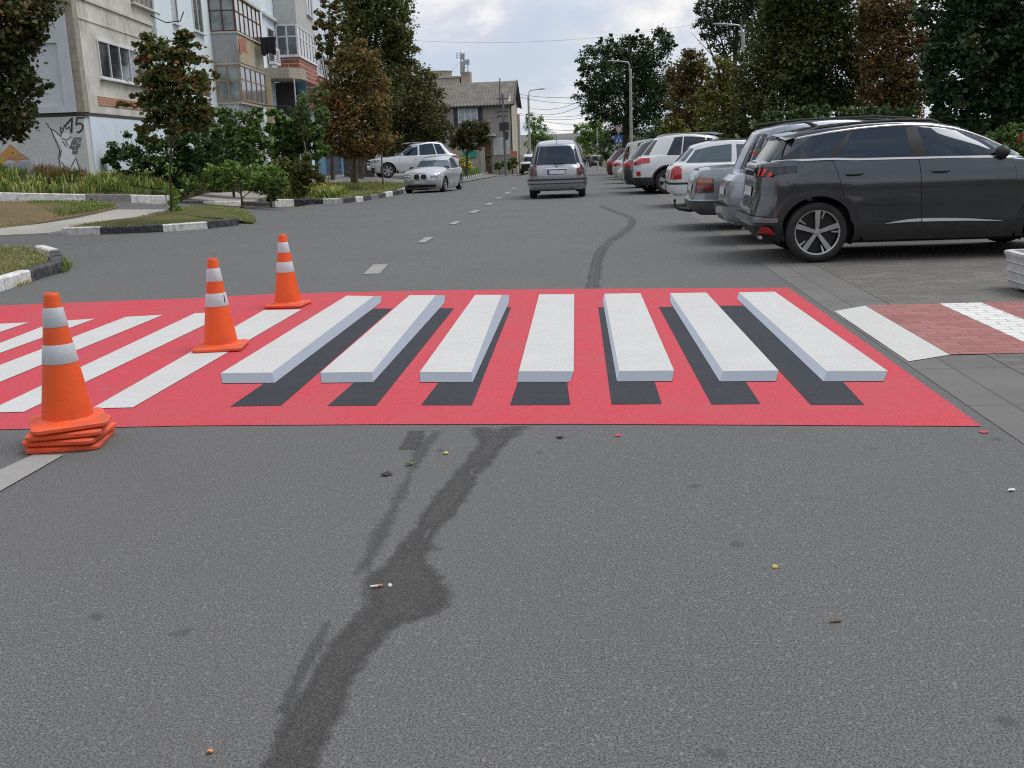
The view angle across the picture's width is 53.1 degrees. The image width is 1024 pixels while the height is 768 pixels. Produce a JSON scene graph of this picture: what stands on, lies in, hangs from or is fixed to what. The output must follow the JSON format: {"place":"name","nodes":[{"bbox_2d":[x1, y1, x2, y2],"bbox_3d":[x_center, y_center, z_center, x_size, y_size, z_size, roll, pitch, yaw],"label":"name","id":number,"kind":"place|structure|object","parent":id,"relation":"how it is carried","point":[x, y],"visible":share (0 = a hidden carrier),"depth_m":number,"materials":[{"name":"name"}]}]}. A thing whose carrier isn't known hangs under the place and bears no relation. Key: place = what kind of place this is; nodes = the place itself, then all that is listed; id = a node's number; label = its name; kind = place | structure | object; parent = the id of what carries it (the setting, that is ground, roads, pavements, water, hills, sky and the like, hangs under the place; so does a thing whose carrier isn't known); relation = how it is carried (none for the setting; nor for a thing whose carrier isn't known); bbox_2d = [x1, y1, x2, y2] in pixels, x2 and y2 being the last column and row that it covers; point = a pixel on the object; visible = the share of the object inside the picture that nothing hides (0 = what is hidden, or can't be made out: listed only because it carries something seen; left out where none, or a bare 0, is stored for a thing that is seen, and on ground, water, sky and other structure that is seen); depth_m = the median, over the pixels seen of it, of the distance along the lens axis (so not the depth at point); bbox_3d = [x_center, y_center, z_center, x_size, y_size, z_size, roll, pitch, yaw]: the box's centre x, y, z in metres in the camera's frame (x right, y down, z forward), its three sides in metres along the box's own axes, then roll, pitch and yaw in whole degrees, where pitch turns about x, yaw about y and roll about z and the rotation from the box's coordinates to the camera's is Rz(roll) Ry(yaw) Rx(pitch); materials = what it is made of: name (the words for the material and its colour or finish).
{"place":"outdoors","nodes":[
{"label":"outdoors","id":0,"kind":"place"},
{"bbox_2d":[0,249,48,273],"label":"lawn corner","id":1,"kind":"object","parent":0,"point":[9,258],"visible":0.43,"depth_m":15.13,"materials":[{"name":"plant"}]},
{"bbox_2d":[0,243,49,274],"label":"corner grass","id":2,"kind":"structure","parent":0,"point":[16,248],"depth_m":15.56,"materials":[{"name":"green plant"}]},
{"bbox_2d":[0,202,117,227],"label":"lawn verge","id":3,"kind":"structure","parent":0,"point":[21,212],"depth_m":23.95,"materials":[{"name":"soil"}]},
{"bbox_2d":[27,199,116,215],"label":"verge grass","id":4,"kind":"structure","parent":0,"point":[94,205],"depth_m":25.25,"materials":[{"name":"green plant"}]},
{"bbox_2d":[0,209,165,236],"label":"footpath","id":5,"kind":"structure","parent":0,"point":[47,228],"depth_m":23.05,"materials":[{"name":"concrete"}]},
{"bbox_2d":[69,204,255,226],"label":"lawn island","id":6,"kind":"structure","parent":0,"point":[193,214],"depth_m":23.66,"materials":[{"name":"plant"}]},
{"bbox_2d":[113,28,221,211],"bbox_3d":[-8.080,-5.663,23.178,2.118,4.184,4.797,-10,15,-31],"label":"maple tree","id":7,"kind":"object","parent":6,"relation":"on","point":[176,109],"visible":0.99,"depth_m":21.58,"materials":[{"name":"green plant"}]},
{"bbox_2d":[182,191,268,201],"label":"footpath","id":8,"kind":"structure","parent":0,"point":[249,197],"depth_m":33.41,"materials":[{"name":"concrete"}]},
{"bbox_2d":[266,179,404,205],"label":"verge","id":9,"kind":"structure","parent":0,"point":[335,187],"depth_m":42.07,"materials":[{"name":"green plant"}]},
{"bbox_2d":[248,172,285,206],"bbox_3d":[-7.318,-5.819,30.609,1.242,1.114,0.885,-1,13,5],"label":"shrub","id":10,"kind":"object","parent":9,"relation":"on","point":[277,190],"visible":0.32,"depth_m":30.54,"materials":[{"name":"green plant"}]},
{"bbox_2d":[258,108,332,189],"bbox_3d":[-7.793,-8.290,36.649,2.931,3.150,1.581,-1,13,5],"label":"young tree","id":11,"kind":"object","parent":9,"relation":"on","point":[285,130],"visible":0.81,"depth_m":36.31,"materials":[{"name":"green plant"}]},
{"bbox_2d":[266,150,329,195],"bbox_3d":[-7.170,-6.844,33.780,2.232,1.703,1.233,-1,13,5],"label":"shrub","id":12,"kind":"object","parent":9,"relation":"on","point":[303,172],"visible":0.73,"depth_m":33.63,"materials":[{"name":"green plant"}]},
{"bbox_2d":[287,85,332,185],"bbox_3d":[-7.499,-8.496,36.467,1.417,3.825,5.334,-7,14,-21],"label":"young tree","id":13,"kind":"object","parent":9,"relation":"on","point":[300,109],"visible":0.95,"depth_m":34.30,"materials":[{"name":"green plant"}]},
{"bbox_2d":[274,179,347,197],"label":"strap leaf plants","id":14,"kind":"object","parent":9,"relation":"on","point":[331,191],"visible":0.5,"depth_m":35.09,"materials":[{"name":"green plant"}]},
{"bbox_2d":[309,37,401,183],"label":"broadleaf tree","id":15,"kind":"object","parent":9,"relation":"on","point":[367,118],"visible":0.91,"depth_m":40.66,"materials":[{"name":"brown plant"}]},
{"bbox_2d":[343,153,374,176],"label":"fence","id":16,"kind":"object","parent":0,"point":[346,162],"visible":0.23,"depth_m":63.16,"materials":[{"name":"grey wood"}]},
{"bbox_2d":[205,173,524,192],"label":"side lot","id":17,"kind":"structure","parent":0,"point":[398,177],"depth_m":57.49,"materials":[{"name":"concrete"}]},
{"bbox_2d":[312,0,351,179],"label":"maple tree","id":18,"kind":"object","parent":17,"relation":"on","point":[332,27],"visible":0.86,"depth_m":44.32,"materials":[{"name":"green plant"}]},
{"bbox_2d":[366,142,458,177],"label":"suv","id":19,"kind":"object","parent":17,"relation":"on","point":[405,159],"visible":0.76,"depth_m":55.30,"materials":[{"name":"silver metal"}]},
{"bbox_2d":[0,157,1023,767],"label":"road","id":20,"kind":"structure","parent":0,"point":[186,597],"depth_m":3.65,"materials":[{"name":"grey asphalt"}]},
{"bbox_2d":[0,245,62,291],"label":"kerb","id":21,"kind":"structure","parent":20,"relation":"on","point":[53,266],"depth_m":13.40,"materials":[{"name":"white concrete"}]},
{"bbox_2d":[0,192,169,203],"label":"kerb","id":22,"kind":"structure","parent":20,"relation":"on","point":[127,198],"depth_m":27.25,"materials":[{"name":"white concrete"}]},
{"bbox_2d":[61,218,238,234],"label":"kerb","id":23,"kind":"structure","parent":20,"relation":"on","point":[101,230],"depth_m":21.36,"materials":[{"name":"concrete"}]},
{"bbox_2d":[178,201,269,205],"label":"kerb","id":24,"kind":"structure","parent":20,"relation":"on","point":[233,203],"depth_m":31.59,"materials":[{"name":"white concrete"}]},
{"bbox_2d":[0,188,515,490],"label":"line","id":25,"kind":"object","parent":20,"relation":"on","point":[15,472],"visible":1,"depth_m":5.08,"materials":[{"name":"white paint"}]},
{"bbox_2d":[25,429,114,454],"bbox_3d":[-2.366,-0.026,5.394,0.376,0.700,0.376,-4,13,-7],"label":"traffic cone","id":26,"kind":"object","parent":25,"relation":"on","point":[98,444],"visible":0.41,"depth_m":5.30,"materials":[{"name":"orange plastic"}]},
{"bbox_2d":[22,421,115,446],"bbox_3d":[-2.368,-0.061,5.386,0.376,0.700,0.376,-2,13,0],"label":"traffic cone","id":27,"kind":"object","parent":26,"relation":"on","point":[110,426],"visible":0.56,"depth_m":5.28,"materials":[{"name":"orange plastic"}]},
{"bbox_2d":[25,414,110,441],"bbox_3d":[-2.369,-0.096,5.378,0.376,0.700,0.376,-5,13,-12],"label":"traffic cone","id":28,"kind":"object","parent":27,"relation":"on","point":[29,437],"visible":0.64,"depth_m":5.29,"materials":[{"name":"orange plastic"}]},
{"bbox_2d":[29,292,108,435],"bbox_3d":[-2.370,-0.131,5.370,0.376,0.700,0.376,-9,14,-26],"label":"traffic cone","id":29,"kind":"object","parent":28,"relation":"on","point":[66,404],"visible":1,"depth_m":5.31,"materials":[{"name":"orange plastic"}]},
{"bbox_2d":[278,633,322,711],"bbox_3d":[-0.603,0.814,3.018,0.091,0.001,0.611,-1,13,5],"label":"scuff mark","id":30,"kind":"object","parent":20,"relation":"on","point":[291,692],"visible":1,"depth_m":2.94,"materials":[{"name":"grey asphalt"}]},
{"bbox_2d":[271,187,405,206],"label":"kerb","id":31,"kind":"structure","parent":20,"relation":"on","point":[289,202],"depth_m":33.24,"materials":[{"name":"white concrete"}]},
{"bbox_2d":[264,426,522,767],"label":"wet trail","id":32,"kind":"object","parent":20,"relation":"on","point":[413,581],"visible":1,"depth_m":3.28,"materials":[{"name":"grey liquid"}]},
{"bbox_2d":[362,432,437,566],"bbox_3d":[-0.466,0.457,4.542,0.186,0.001,1.982,-1,13,5],"label":"scuff mark","id":33,"kind":"object","parent":20,"relation":"on","point":[381,532],"visible":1,"depth_m":4.41,"materials":[{"name":"grey asphalt"}]},
{"bbox_2d":[401,431,423,449],"bbox_3d":[-0.510,0.287,5.283,0.159,0.001,0.384,-1,13,5],"label":"scuff mark","id":34,"kind":"object","parent":20,"relation":"on","point":[408,443],"visible":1,"depth_m":5.26,"materials":[{"name":"grey asphalt"}]},
{"bbox_2d":[403,156,462,192],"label":"sedan","id":35,"kind":"object","parent":20,"relation":"on","point":[442,173],"visible":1,"depth_m":42.53,"materials":[{"name":"silver metal"}]},
{"bbox_2d":[0,288,988,435],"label":"pedestrian crossing","id":36,"kind":"object","parent":20,"relation":"on","point":[742,356],"visible":0.97,"depth_m":7.11,"materials":[{"name":"red paint"}]},
{"bbox_2d":[192,258,248,352],"bbox_3d":[-2.287,-0.625,7.933,0.376,0.700,0.376,-3,13,-3],"label":"traffic cone","id":37,"kind":"object","parent":36,"relation":"on","point":[220,335],"visible":1,"depth_m":7.87,"materials":[{"name":"orange plastic"}]},
{"bbox_2d":[264,234,311,307],"bbox_3d":[-2.230,-1.120,10.069,0.376,0.700,0.376,0,13,8],"label":"traffic cone","id":38,"kind":"object","parent":36,"relation":"on","point":[287,293],"visible":1,"depth_m":10.00,"materials":[{"name":"orange plastic"}]},
{"bbox_2d":[520,154,532,173],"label":"offroad car","id":39,"kind":"object","parent":20,"relation":"on","point":[525,163],"visible":0.43,"depth_m":94.30,"materials":[{"name":"white paint"}]},
{"bbox_2d":[527,139,586,197],"bbox_3d":[1.450,-6.952,32.381,1.827,1.924,4.376,-1,13,4],"label":"minivan","id":40,"kind":"object","parent":20,"relation":"on","point":[557,165],"visible":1,"depth_m":30.51,"materials":[{"name":"grey metal"}]},
{"bbox_2d":[590,207,634,286],"bbox_3d":[1.803,-2.673,17.726,0.947,0.001,15.415,-1,13,5],"label":"tyre mark","id":41,"kind":"object","parent":20,"relation":"on","point":[594,276],"visible":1,"depth_m":13.81,"materials":[{"name":"grey asphalt"}]},
{"bbox_2d":[653,190,1023,443],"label":"gutter","id":42,"kind":"object","parent":20,"relation":"on","point":[988,388],"visible":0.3,"depth_m":6.72,"materials":[{"name":"grey concrete"}]},
{"bbox_2d":[240,138,989,356],"bbox_3d":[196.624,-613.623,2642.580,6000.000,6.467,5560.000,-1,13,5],"label":"ground","id":43,"kind":"structure","parent":0,"point":[603,162],"depth_m":125.44,"materials":[{"name":"soil"}]},
{"bbox_2d":[0,0,70,153],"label":"maple tree","id":44,"kind":"object","parent":43,"relation":"on","point":[24,26],"visible":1,"depth_m":18.29,"materials":[{"name":"green plant"}]},
{"bbox_2d":[0,175,295,202],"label":"planting bed","id":45,"kind":"object","parent":43,"relation":"on","point":[154,191],"visible":0.21,"depth_m":29.12,"materials":[{"name":"green plant"}]},
{"bbox_2d":[31,163,86,182],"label":"dry weeds","id":46,"kind":"object","parent":45,"relation":"on","point":[44,173],"visible":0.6,"depth_m":28.36,"materials":[{"name":"beige plant"}]},
{"bbox_2d":[0,163,181,194],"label":"strap leaf plants","id":47,"kind":"object","parent":45,"relation":"on","point":[104,179],"visible":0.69,"depth_m":28.09,"materials":[{"name":"green plant"}]},
{"bbox_2d":[101,130,164,185],"bbox_3d":[-10.965,-6.514,29.623,1.961,1.690,1.328,-1,13,5],"label":"shrub","id":48,"kind":"object","parent":45,"relation":"on","point":[113,154],"visible":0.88,"depth_m":29.50,"materials":[{"name":"green plant"}]},
{"bbox_2d":[144,120,225,197],"bbox_3d":[-9.725,-6.701,30.410,2.515,2.403,1.817,-1,13,5],"label":"shrub","id":49,"kind":"object","parent":45,"relation":"on","point":[191,160],"visible":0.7,"depth_m":30.26,"materials":[{"name":"green plant"}]},
{"bbox_2d":[192,105,274,196],"bbox_3d":[-9.122,-7.517,33.016,2.877,2.939,1.950,-1,13,5],"label":"shrub","id":50,"kind":"object","parent":45,"relation":"on","point":[245,139],"visible":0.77,"depth_m":32.64,"materials":[{"name":"green plant"}]},
{"bbox_2d":[176,159,290,207],"bbox_3d":[-8.003,-5.815,29.690,3.488,1.400,1.158,-1,13,5],"label":"shrub","id":51,"kind":"object","parent":45,"relation":"on","point":[260,176],"visible":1,"depth_m":29.53,"materials":[{"name":"green plant"}]},
{"bbox_2d":[0,0,356,181],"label":"apartment building","id":52,"kind":"structure","parent":43,"relation":"on","point":[90,68],"depth_m":32.90,"materials":[{"name":"concrete"}]},
{"bbox_2d":[95,38,147,87],"bbox_3d":[-12.066,-9.970,32.051,0.150,1.144,4.842,-3,13,-2],"label":"window","id":53,"kind":"structure","parent":52,"relation":"in","point":[115,61],"depth_m":31.23,"materials":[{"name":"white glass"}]},
{"bbox_2d":[130,0,159,13],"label":"window","id":54,"kind":"structure","parent":52,"relation":"in","point":[144,4],"depth_m":34.12,"materials":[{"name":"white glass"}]},
{"bbox_2d":[170,0,181,26],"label":"window","id":55,"kind":"structure","parent":52,"relation":"in","point":[174,8],"depth_m":37.34,"materials":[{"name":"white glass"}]},
{"bbox_2d":[191,0,206,35],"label":"window","id":56,"kind":"structure","parent":52,"relation":"in","point":[196,5],"depth_m":40.44,"materials":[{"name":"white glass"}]},
{"bbox_2d":[275,82,302,167],"bbox_3d":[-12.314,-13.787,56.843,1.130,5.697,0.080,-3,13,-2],"label":"door","id":57,"kind":"structure","parent":52,"relation":"in","point":[285,94],"depth_m":56.33,"materials":[{"name":"metal"}]},
{"bbox_2d":[328,0,422,178],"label":"poplar tree","id":58,"kind":"object","parent":43,"relation":"on","point":[369,18],"visible":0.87,"depth_m":47.65,"materials":[{"name":"green plant"}]},
{"bbox_2d":[379,61,455,156],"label":"broadleaf tree","id":59,"kind":"object","parent":43,"relation":"on","point":[428,114],"visible":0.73,"depth_m":59.70,"materials":[{"name":"green plant"}]},
{"bbox_2d":[388,70,471,153],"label":"apartment building","id":60,"kind":"structure","parent":43,"relation":"on","point":[446,76],"depth_m":135.40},
{"bbox_2d":[413,78,521,174],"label":"house","id":61,"kind":"structure","parent":43,"relation":"on","point":[478,101],"depth_m":92.90,"materials":[{"name":"concrete"}]},
{"bbox_2d":[457,107,477,122],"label":"window","id":62,"kind":"structure","parent":61,"relation":"in","point":[464,114],"depth_m":92.37,"materials":[{"name":"white glass"}]},
{"bbox_2d":[493,137,509,154],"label":"window","id":63,"kind":"structure","parent":61,"relation":"in","point":[498,148],"depth_m":92.78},
{"bbox_2d":[449,146,485,174],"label":"fence","id":64,"kind":"object","parent":43,"relation":"on","point":[477,157],"visible":0.3,"depth_m":88.31,"materials":[{"name":"concrete"}]},
{"bbox_2d":[448,119,491,175],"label":"broadleaf tree","id":65,"kind":"object","parent":43,"relation":"on","point":[462,138],"visible":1,"depth_m":73.94,"materials":[{"name":"green plant"}]},
{"bbox_2d":[497,93,508,175],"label":"utility pole","id":66,"kind":"object","parent":43,"relation":"on","point":[503,126],"visible":0.94,"depth_m":85.37,"materials":[{"name":"metal"}]},
{"bbox_2d":[517,114,521,174],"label":"utility pole","id":67,"kind":"object","parent":43,"relation":"on","point":[519,141],"visible":0.92,"depth_m":97.42,"materials":[{"name":"concrete"}]},
{"bbox_2d":[527,88,544,153],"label":"street lamp","id":68,"kind":"object","parent":43,"relation":"on","point":[529,137],"visible":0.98,"depth_m":114.45,"materials":[{"name":"metal"}]},
{"bbox_2d":[523,112,554,153],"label":"broadleaf tree","id":69,"kind":"object","parent":43,"relation":"on","point":[535,135],"visible":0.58,"depth_m":121.08,"materials":[{"name":"green plant"}]},
{"bbox_2d":[573,116,611,156],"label":"broadleaf tree","id":70,"kind":"object","parent":43,"relation":"on","point":[590,133],"visible":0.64,"depth_m":106.32,"materials":[{"name":"green plant"}]},
{"bbox_2d":[608,60,632,141],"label":"street lamp","id":71,"kind":"object","parent":43,"relation":"on","point":[630,105],"visible":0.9,"depth_m":67.06,"materials":[{"name":"metal"}]},
{"bbox_2d":[592,125,652,162],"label":"hedge bush","id":72,"kind":"object","parent":43,"relation":"on","point":[607,155],"visible":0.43,"depth_m":75.36,"materials":[{"name":"green plant"}]},
{"bbox_2d":[570,23,683,147],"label":"broadleaf tree","id":73,"kind":"object","parent":43,"relation":"on","point":[648,90],"visible":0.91,"depth_m":70.04,"materials":[{"name":"green plant"}]},
{"bbox_2d":[657,116,692,135],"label":"hedge bush","id":74,"kind":"object","parent":43,"relation":"on","point":[669,128],"visible":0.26,"depth_m":40.27,"materials":[{"name":"green plant"}]},
{"bbox_2d":[642,118,719,138],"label":"hedge bush","id":75,"kind":"object","parent":43,"relation":"on","point":[653,123],"visible":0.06,"depth_m":63.60,"materials":[{"name":"green plant"}]},
{"bbox_2d":[658,48,715,133],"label":"broadleaf tree","id":76,"kind":"object","parent":43,"relation":"on","point":[685,83],"visible":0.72,"depth_m":58.69,"materials":[{"name":"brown plant"}]},
{"bbox_2d":[688,55,743,137],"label":"broadleaf tree","id":77,"kind":"object","parent":43,"relation":"on","point":[713,98],"visible":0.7,"depth_m":45.30,"materials":[{"name":"green plant"}]},
{"bbox_2d":[697,118,758,138],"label":"hedge bush","id":78,"kind":"object","parent":43,"relation":"on","point":[729,130],"visible":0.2,"depth_m":34.35,"materials":[{"name":"green plant"}]},
{"bbox_2d":[713,23,744,100],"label":"street lamp","id":79,"kind":"object","parent":43,"relation":"on","point":[742,35],"visible":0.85,"depth_m":48.77,"materials":[{"name":"metal"}]},
{"bbox_2d":[690,0,773,132],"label":"broadleaf tree","id":80,"kind":"object","parent":43,"relation":"on","point":[739,11],"visible":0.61,"depth_m":54.14,"materials":[{"name":"green plant"}]},
{"bbox_2d":[723,0,884,137],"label":"broadleaf tree","id":81,"kind":"object","parent":43,"relation":"on","point":[800,59],"visible":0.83,"depth_m":33.52,"materials":[{"name":"green plant"}]},
{"bbox_2d":[748,103,862,131],"bbox_3d":[8.315,-6.598,28.661,3.368,2.526,1.630,-1,13,5],"label":"hedge bush","id":82,"kind":"object","parent":43,"relation":"on","point":[795,112],"visible":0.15,"depth_m":28.44,"materials":[{"name":"green plant"}]},
{"bbox_2d":[846,0,929,118],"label":"broadleaf tree","id":83,"kind":"object","parent":43,"relation":"on","point":[898,73],"visible":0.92,"depth_m":31.35,"materials":[{"name":"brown plant"}]},
{"bbox_2d":[859,103,971,130],"bbox_3d":[9.285,-5.404,23.726,2.665,2.221,1.557,-1,13,5],"label":"hedge bush","id":84,"kind":"object","parent":43,"relation":"on","point":[906,111],"visible":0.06,"depth_m":23.53,"materials":[{"name":"green plant"}]},
{"bbox_2d":[906,0,1023,143],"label":"broadleaf tree","id":85,"kind":"object","parent":43,"relation":"on","point":[979,44],"visible":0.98,"depth_m":22.89,"materials":[{"name":"green plant"}]},
{"bbox_2d":[984,122,1023,156],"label":"flower bush","id":86,"kind":"object","parent":43,"relation":"on","point":[1012,141],"visible":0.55,"depth_m":18.74,"materials":[{"name":"green plant"}]},
{"bbox_2d":[358,0,990,134],"label":"sky","id":87,"kind":"structure","parent":0,"point":[549,64],"materials":[{"name":"white"}]},
{"bbox_2d":[375,128,1022,157],"bbox_3d":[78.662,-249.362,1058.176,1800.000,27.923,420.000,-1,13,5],"label":"hill","id":88,"kind":"structure","parent":0,"point":[565,136],"depth_m":965.94,"materials":[{"name":"green plant"}]},
{"bbox_2d":[741,225,1023,245],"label":"parking apron","id":89,"kind":"object","parent":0,"point":[918,242],"depth_m":13.76,"materials":[{"name":"concrete"}]},
{"bbox_2d":[606,148,624,174],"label":"hatchback","id":90,"kind":"object","parent":89,"relation":"on","point":[614,157],"visible":0.14,"depth_m":53.70,"materials":[{"name":"red paint"}]},
{"bbox_2d":[617,138,653,187],"bbox_3d":[6.171,-8.352,38.455,4.412,1.764,1.897,-1,13,5],"label":"minivan","id":91,"kind":"object","parent":89,"relation":"on","point":[631,147],"visible":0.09,"depth_m":37.94,"materials":[{"name":"beige paint"}]},
{"bbox_2d":[622,140,667,191],"bbox_3d":[5.751,-7.172,33.316,4.311,1.664,1.863,-1,13,5],"label":"hatchback","id":92,"kind":"object","parent":89,"relation":"on","point":[627,164],"visible":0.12,"depth_m":32.76,"materials":[{"name":"paint"}]},
{"bbox_2d":[628,132,722,192],"bbox_3d":[5.994,-6.855,31.574,4.803,1.766,1.930,-1,13,5],"label":"suv","id":93,"kind":"object","parent":89,"relation":"on","point":[657,157],"visible":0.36,"depth_m":30.86,"materials":[{"name":"white paint"}]},
{"bbox_2d":[673,164,734,214],"bbox_3d":[5.217,-3.458,17.234,4.968,1.474,1.822,-1,13,5],"label":"saloon car","id":94,"kind":"object","parent":89,"relation":"on","point":[701,197],"visible":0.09,"depth_m":16.70,"materials":[{"name":"silver metal"}]},
{"bbox_2d":[664,138,746,195],"bbox_3d":[5.725,-4.857,23.253,4.428,1.454,1.814,-1,13,5],"label":"estate car","id":95,"kind":"object","parent":89,"relation":"on","point":[688,161],"visible":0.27,"depth_m":22.62,"materials":[{"name":"white paint"}]},
{"bbox_2d":[714,115,911,225],"bbox_3d":[5.125,-2.995,14.775,4.266,1.684,1.851,-1,13,5],"label":"minivan","id":96,"kind":"object","parent":89,"relation":"on","point":[727,203],"visible":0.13,"depth_m":14.34,"materials":[{"name":"silver metal"}]},
{"bbox_2d":[785,241,1023,373],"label":"pavement","id":97,"kind":"structure","parent":0,"point":[966,272],"depth_m":10.81,"materials":[{"name":"grey concrete"}]},
{"bbox_2d":[736,118,1023,261],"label":"suv","id":98,"kind":"object","parent":97,"relation":"on","point":[904,179],"visible":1,"depth_m":11.75,"materials":[{"name":"grey paint"}]},
{"bbox_2d":[835,301,1023,360],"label":"painted walkway","id":99,"kind":"structure","parent":97,"relation":"on","point":[975,328],"depth_m":7.74,"materials":[{"name":"white paint"}]},
{"bbox_2d":[1004,249,1023,289],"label":"planter","id":100,"kind":"object","parent":97,"relation":"on","point":[1015,265],"visible":1,"depth_m":9.30,"materials":[{"name":"concrete"}]},
{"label":"clothes line","id":101,"kind":"object","parent":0,"visible":0},
{"bbox_2d":[260,37,275,55],"bbox_3d":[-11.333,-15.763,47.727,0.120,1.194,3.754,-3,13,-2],"label":"garment","id":102,"kind":"object","parent":101,"relation":"hanging from","point":[268,44],"visible":1,"depth_m":47.43,"materials":[{"name":"black fabric"}]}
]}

